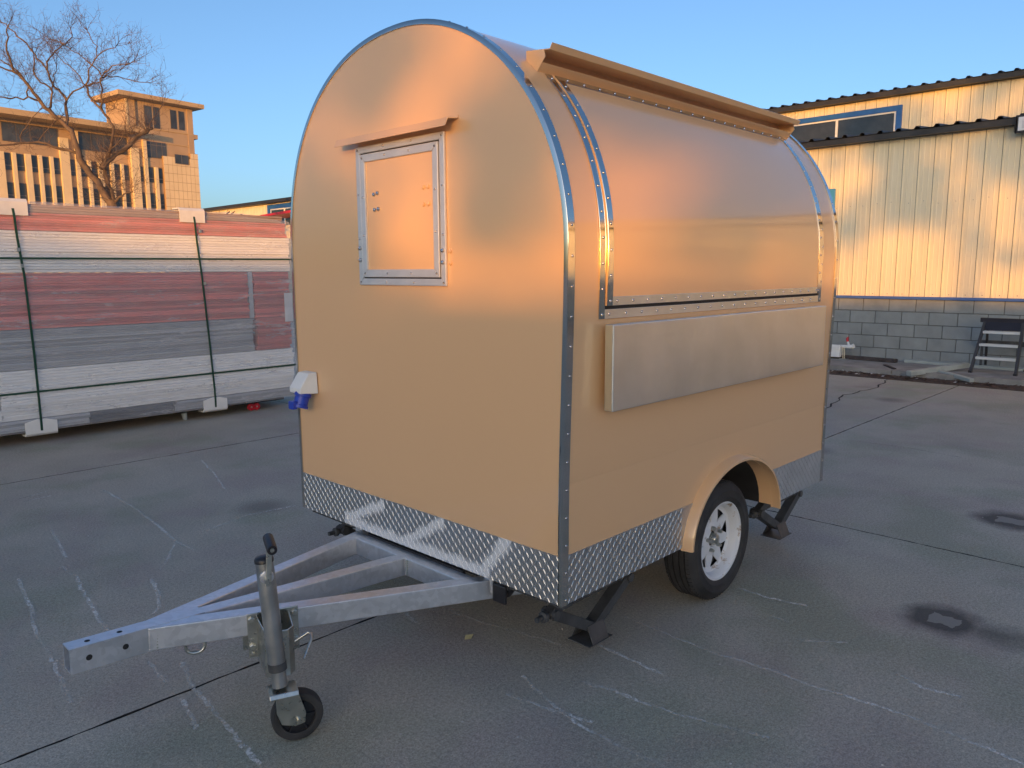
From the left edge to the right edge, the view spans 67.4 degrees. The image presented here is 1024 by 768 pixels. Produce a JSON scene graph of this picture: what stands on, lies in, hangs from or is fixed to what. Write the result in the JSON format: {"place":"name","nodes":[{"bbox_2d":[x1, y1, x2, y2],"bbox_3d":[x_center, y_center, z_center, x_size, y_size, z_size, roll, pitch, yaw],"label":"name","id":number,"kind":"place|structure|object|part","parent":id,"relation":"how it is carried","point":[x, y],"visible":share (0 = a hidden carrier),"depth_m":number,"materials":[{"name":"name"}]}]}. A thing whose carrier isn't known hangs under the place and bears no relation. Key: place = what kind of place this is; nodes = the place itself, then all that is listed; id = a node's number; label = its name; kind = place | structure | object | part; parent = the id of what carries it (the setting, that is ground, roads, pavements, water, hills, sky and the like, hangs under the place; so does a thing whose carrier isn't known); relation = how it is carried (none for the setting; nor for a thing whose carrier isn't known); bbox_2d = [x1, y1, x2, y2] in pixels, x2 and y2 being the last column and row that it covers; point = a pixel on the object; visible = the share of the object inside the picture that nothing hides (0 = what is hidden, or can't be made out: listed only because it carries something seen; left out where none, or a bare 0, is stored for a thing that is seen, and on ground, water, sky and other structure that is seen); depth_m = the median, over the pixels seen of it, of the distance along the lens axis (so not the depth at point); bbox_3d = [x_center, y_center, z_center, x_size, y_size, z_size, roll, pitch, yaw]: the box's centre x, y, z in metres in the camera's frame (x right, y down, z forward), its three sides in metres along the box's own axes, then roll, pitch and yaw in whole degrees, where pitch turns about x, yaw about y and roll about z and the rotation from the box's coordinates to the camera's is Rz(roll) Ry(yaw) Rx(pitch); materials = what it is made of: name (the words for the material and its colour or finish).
{"place":"outdoors","nodes":[
{"label":"outdoors","id":0,"kind":"place"},
{"bbox_2d":[0,89,203,272],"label":"office building","id":1,"kind":"structure","parent":0,"point":[48,176],"depth_m":82.77,"materials":[{"name":"yellow stone"}]},
{"bbox_2d":[4,152,11,169],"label":"window","id":2,"kind":"structure","parent":1,"relation":"in","point":[7,156],"depth_m":75.37,"materials":[{"name":"grey glass"}]},
{"bbox_2d":[7,182,14,197],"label":"window","id":3,"kind":"structure","parent":1,"relation":"in","point":[10,185],"depth_m":75.78,"materials":[{"name":"grey glass"}]},
{"bbox_2d":[16,154,24,170],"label":"window","id":4,"kind":"structure","parent":1,"relation":"in","point":[20,157],"depth_m":76.26,"materials":[{"name":"grey glass"}]},
{"bbox_2d":[19,183,27,200],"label":"window","id":5,"kind":"structure","parent":1,"relation":"in","point":[22,186],"depth_m":76.66,"materials":[{"name":"grey glass"}]},
{"bbox_2d":[0,121,57,146],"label":"window","id":6,"kind":"structure","parent":1,"relation":"in","point":[7,134],"depth_m":76.45,"materials":[{"name":"grey glass"}]},
{"bbox_2d":[31,155,38,172],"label":"window","id":7,"kind":"structure","parent":1,"relation":"in","point":[34,159],"depth_m":77.28,"materials":[{"name":"grey glass"}]},
{"bbox_2d":[34,184,40,200],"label":"window","id":8,"kind":"structure","parent":1,"relation":"in","point":[36,186],"depth_m":77.68,"materials":[{"name":"grey glass"}]},
{"bbox_2d":[42,156,49,173],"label":"window","id":9,"kind":"structure","parent":1,"relation":"in","point":[46,168],"depth_m":78.10,"materials":[{"name":"grey glass"}]},
{"bbox_2d":[45,185,52,201],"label":"window","id":10,"kind":"structure","parent":1,"relation":"in","point":[48,190],"depth_m":78.53,"materials":[{"name":"grey glass"}]},
{"bbox_2d":[53,157,60,174],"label":"window","id":11,"kind":"structure","parent":1,"relation":"in","point":[56,160],"depth_m":78.93,"materials":[{"name":"grey glass"}]},
{"bbox_2d":[56,186,62,202],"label":"window","id":12,"kind":"structure","parent":1,"relation":"in","point":[58,188],"depth_m":79.36,"materials":[{"name":"grey glass"}]},
{"bbox_2d":[70,159,75,175],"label":"window","id":13,"kind":"structure","parent":1,"relation":"in","point":[73,171],"depth_m":80.16,"materials":[{"name":"grey glass"}]},
{"bbox_2d":[72,187,77,203],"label":"window","id":14,"kind":"structure","parent":1,"relation":"in","point":[75,194],"depth_m":80.57,"materials":[{"name":"grey glass"}]},
{"bbox_2d":[81,162,87,176],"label":"window","id":15,"kind":"structure","parent":1,"relation":"in","point":[82,170],"depth_m":81.04,"materials":[{"name":"grey glass"}]},
{"bbox_2d":[83,188,89,204],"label":"window","id":16,"kind":"structure","parent":1,"relation":"in","point":[86,190],"depth_m":81.44,"materials":[{"name":"grey glass"}]},
{"bbox_2d":[91,161,97,176],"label":"window","id":17,"kind":"structure","parent":1,"relation":"in","point":[91,161],"depth_m":81.92,"materials":[{"name":"grey glass"}]},
{"bbox_2d":[93,189,99,204],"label":"window","id":18,"kind":"structure","parent":1,"relation":"in","point":[96,197],"depth_m":82.30,"materials":[{"name":"grey glass"}]},
{"bbox_2d":[78,132,127,154],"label":"window","id":19,"kind":"structure","parent":1,"relation":"in","point":[84,146],"depth_m":81.82,"materials":[{"name":"grey glass"}]},
{"bbox_2d":[114,164,120,179],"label":"window","id":20,"kind":"structure","parent":1,"relation":"in","point":[115,166],"depth_m":83.82,"materials":[{"name":"grey glass"}]},
{"bbox_2d":[116,191,122,206],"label":"window","id":21,"kind":"structure","parent":1,"relation":"in","point":[119,204],"depth_m":84.29,"materials":[{"name":"grey glass"}]},
{"bbox_2d":[124,165,129,180],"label":"window","id":22,"kind":"structure","parent":1,"relation":"in","point":[126,167],"depth_m":84.63,"materials":[{"name":"grey glass"}]},
{"bbox_2d":[126,191,131,206],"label":"window","id":23,"kind":"structure","parent":1,"relation":"in","point":[128,200],"depth_m":85.06,"materials":[{"name":"grey glass"}]},
{"bbox_2d":[140,166,143,181],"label":"window","id":24,"kind":"structure","parent":1,"relation":"in","point":[142,171],"depth_m":85.71,"materials":[{"name":"grey glass"}]},
{"bbox_2d":[142,192,145,207],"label":"window","id":25,"kind":"structure","parent":1,"relation":"in","point":[144,199],"depth_m":86.12,"materials":[{"name":"grey glass"}]},
{"bbox_2d":[143,105,152,126],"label":"window","id":26,"kind":"structure","parent":1,"relation":"in","point":[147,108],"depth_m":85.72,"materials":[{"name":"grey glass"}]},
{"bbox_2d":[148,167,154,182],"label":"window","id":27,"kind":"structure","parent":1,"relation":"in","point":[151,170],"depth_m":86.54,"materials":[{"name":"grey glass"}]},
{"bbox_2d":[150,193,155,207],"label":"window","id":28,"kind":"structure","parent":1,"relation":"in","point":[153,196],"depth_m":86.97,"materials":[{"name":"grey glass"}]},
{"bbox_2d":[152,106,159,128],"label":"window","id":29,"kind":"structure","parent":1,"relation":"in","point":[157,119],"depth_m":86.52,"materials":[{"name":"grey glass"}]},
{"bbox_2d":[146,141,166,158],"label":"window","id":30,"kind":"structure","parent":1,"relation":"in","point":[160,149],"depth_m":86.78,"materials":[{"name":"grey glass"}]},
{"bbox_2d":[158,168,162,182],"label":"window","id":31,"kind":"structure","parent":1,"relation":"in","point":[159,169],"depth_m":87.41,"materials":[{"name":"grey glass"}]},
{"bbox_2d":[160,194,164,208],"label":"window","id":32,"kind":"structure","parent":1,"relation":"in","point":[161,195],"depth_m":87.84,"materials":[{"name":"grey glass"}]},
{"bbox_2d":[170,110,176,128],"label":"window","id":33,"kind":"structure","parent":1,"relation":"in","point":[173,120],"depth_m":88.09,"materials":[{"name":"grey glass"}]},
{"bbox_2d":[178,111,184,130],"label":"window","id":34,"kind":"structure","parent":1,"relation":"in","point":[180,114],"depth_m":88.86,"materials":[{"name":"grey glass"}]},
{"bbox_2d":[174,154,188,164],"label":"window","id":35,"kind":"structure","parent":1,"relation":"in","point":[179,159],"depth_m":88.92,"materials":[{"name":"grey glass"}]},
{"bbox_2d":[203,197,292,299],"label":"shed","id":36,"kind":"structure","parent":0,"point":[259,208],"depth_m":42.40,"materials":[{"name":"beige"}]},
{"bbox_2d":[267,202,290,224],"bbox_3d":[-11.779,-9.064,40.856,4.750,1.160,0.081,8,12,43],"label":"blue window","id":37,"kind":"structure","parent":36,"relation":"in","point":[274,208],"depth_m":41.48,"materials":[{"name":"white paint"}]},
{"bbox_2d":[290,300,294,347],"bbox_3d":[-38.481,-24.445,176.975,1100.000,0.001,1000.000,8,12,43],"label":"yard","id":38,"kind":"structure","parent":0,"point":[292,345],"depth_m":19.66,"materials":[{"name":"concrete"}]},
{"bbox_2d":[260,210,290,271],"bbox_3d":[-10.566,-6.464,38.822,5.500,4.600,1.500,8,12,43],"label":"red canopy","id":39,"kind":"object","parent":38,"relation":"on","point":[285,214],"visible":0.21,"depth_m":38.96,"materials":[{"name":"paint"}]},
{"bbox_2d":[464,634,472,639],"bbox_3d":[-0.180,1.068,3.246,0.051,0.008,0.026,-4,9,-23],"label":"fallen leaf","id":40,"kind":"object","parent":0,"point":[469,636],"visible":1,"depth_m":3.25,"materials":[{"name":"beige plant"}]},
{"bbox_2d":[0,348,1023,767],"bbox_3d":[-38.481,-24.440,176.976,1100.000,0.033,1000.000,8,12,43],"label":"ground","id":41,"kind":"structure","parent":0,"point":[910,510],"depth_m":3.30,"materials":[{"name":"weathered grey concrete"}]},
{"bbox_2d":[0,0,199,272],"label":"bare tree","id":42,"kind":"object","parent":41,"relation":"on","point":[110,200],"visible":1,"depth_m":25.94,"materials":[{"name":"brown plant"}]},
{"bbox_2d":[0,198,295,436],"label":"panel stack","id":43,"kind":"object","parent":41,"relation":"on","point":[202,319],"visible":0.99,"depth_m":7.51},
{"bbox_2d":[240,397,283,410],"bbox_3d":[-3.021,0.195,8.919,0.650,0.110,0.460,8,12,43],"label":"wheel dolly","id":44,"kind":"object","parent":41,"relation":"on","point":[251,406],"visible":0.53,"depth_m":8.62,"materials":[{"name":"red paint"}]},
{"bbox_2d":[63,19,838,739],"bbox_3d":[-0.075,-0.217,3.489,1.787,2.491,3.635,8,12,43],"label":"food trailer","id":45,"kind":"object","parent":41,"relation":"on","point":[563,325],"visible":1,"depth_m":3.01,"materials":[{"name":"beige metal"}]},
{"bbox_3d":[-0.455,-0.683,3.081,0.613,0.572,0.021,8,12,43],"label":"front window","id":46,"kind":"part","parent":45,"relation":"part of","materials":[{"name":"metal"}]},
{"bbox_2d":[7,427,1009,765],"bbox_3d":[1.091,0.650,6.060,7.658,0.004,8.869,8,12,43],"label":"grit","id":47,"kind":"object","parent":41,"relation":"in","point":[609,613],"visible":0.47,"depth_m":3.33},
{"bbox_2d":[829,370,1023,391],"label":"soil strip","id":48,"kind":"object","parent":41,"relation":"on","point":[860,374],"depth_m":10.49,"materials":[{"name":"brown soil"}]},
{"bbox_2d":[830,370,1023,388],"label":"leaf litter","id":49,"kind":"object","parent":48,"relation":"on","point":[953,381],"visible":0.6,"depth_m":10.55,"materials":[{"name":"brown plant"}]},
{"bbox_2d":[0,0,1023,208],"label":"sky","id":50,"kind":"structure","parent":0,"point":[258,69],"materials":[{"name":"blue"}]},
{"bbox_2d":[830,358,1023,385],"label":"pavement","id":51,"kind":"structure","parent":0,"point":[992,376],"depth_m":11.12,"materials":[{"name":"concrete"}]},
{"bbox_2d":[831,337,854,359],"bbox_3d":[4.953,-0.656,13.001,1.662,0.372,0.140,8,12,43],"label":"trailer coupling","id":52,"kind":"object","parent":51,"relation":"on","point":[836,350],"visible":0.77,"depth_m":12.56,"materials":[{"name":"white paint"}]},
{"bbox_2d":[831,355,897,362],"bbox_3d":[5.242,-0.481,12.864,0.100,0.055,2.304,-8,11,-42],"label":"steel channel","id":53,"kind":"object","parent":51,"relation":"on","point":[890,360],"visible":0.45,"depth_m":12.28,"materials":[{"name":"grey metal"}]},
{"bbox_2d":[762,68,1023,367],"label":"warehouse","id":54,"kind":"structure","parent":51,"relation":"on","point":[925,181],"depth_m":12.07,"materials":[{"name":"beige metal"}]},
{"bbox_2d":[829,189,835,206],"bbox_3d":[5.029,-2.438,13.147,0.920,1.700,0.038,8,12,43],"label":"window","id":55,"kind":"structure","parent":54,"relation":"attached to","point":[833,193],"depth_m":12.73,"materials":[{"name":"blue glass"}]},
{"bbox_2d":[791,104,902,140],"bbox_3d":[6.905,-5.650,17.335,3.540,0.750,0.051,8,12,43],"label":"clerestory window","id":56,"kind":"structure","parent":54,"relation":"in","point":[889,118],"depth_m":16.83,"materials":[{"name":"glass"}]},
{"bbox_2d":[1014,114,1023,133],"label":"floodlight","id":57,"kind":"object","parent":54,"relation":"attached to","point":[1019,125],"visible":0.99,"depth_m":10.68,"materials":[{"name":"black plastic"}]},
{"bbox_2d":[906,362,968,375],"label":"steel beam","id":58,"kind":"structure","parent":51,"relation":"on","point":[922,371],"depth_m":10.91,"materials":[{"name":"grey metal"}]},
{"bbox_2d":[937,369,973,381],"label":"steel beam","id":59,"kind":"structure","parent":51,"relation":"on","point":[963,378],"depth_m":10.51,"materials":[{"name":"grey metal"}]},
{"bbox_2d":[904,359,1023,371],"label":"steel plank","id":60,"kind":"object","parent":51,"relation":"on","point":[1020,369],"visible":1,"depth_m":11.39,"materials":[{"name":"grey metal"}]},
{"bbox_2d":[968,318,1023,375],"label":"step ladder","id":61,"kind":"object","parent":51,"relation":"on","point":[1002,325],"visible":0.98,"depth_m":10.74,"materials":[{"name":"black plastic"}]},
{"bbox_2d":[979,340,1023,371],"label":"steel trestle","id":62,"kind":"object","parent":51,"relation":"on","point":[998,342],"visible":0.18,"depth_m":11.12,"materials":[{"name":"metal"}]}
]}

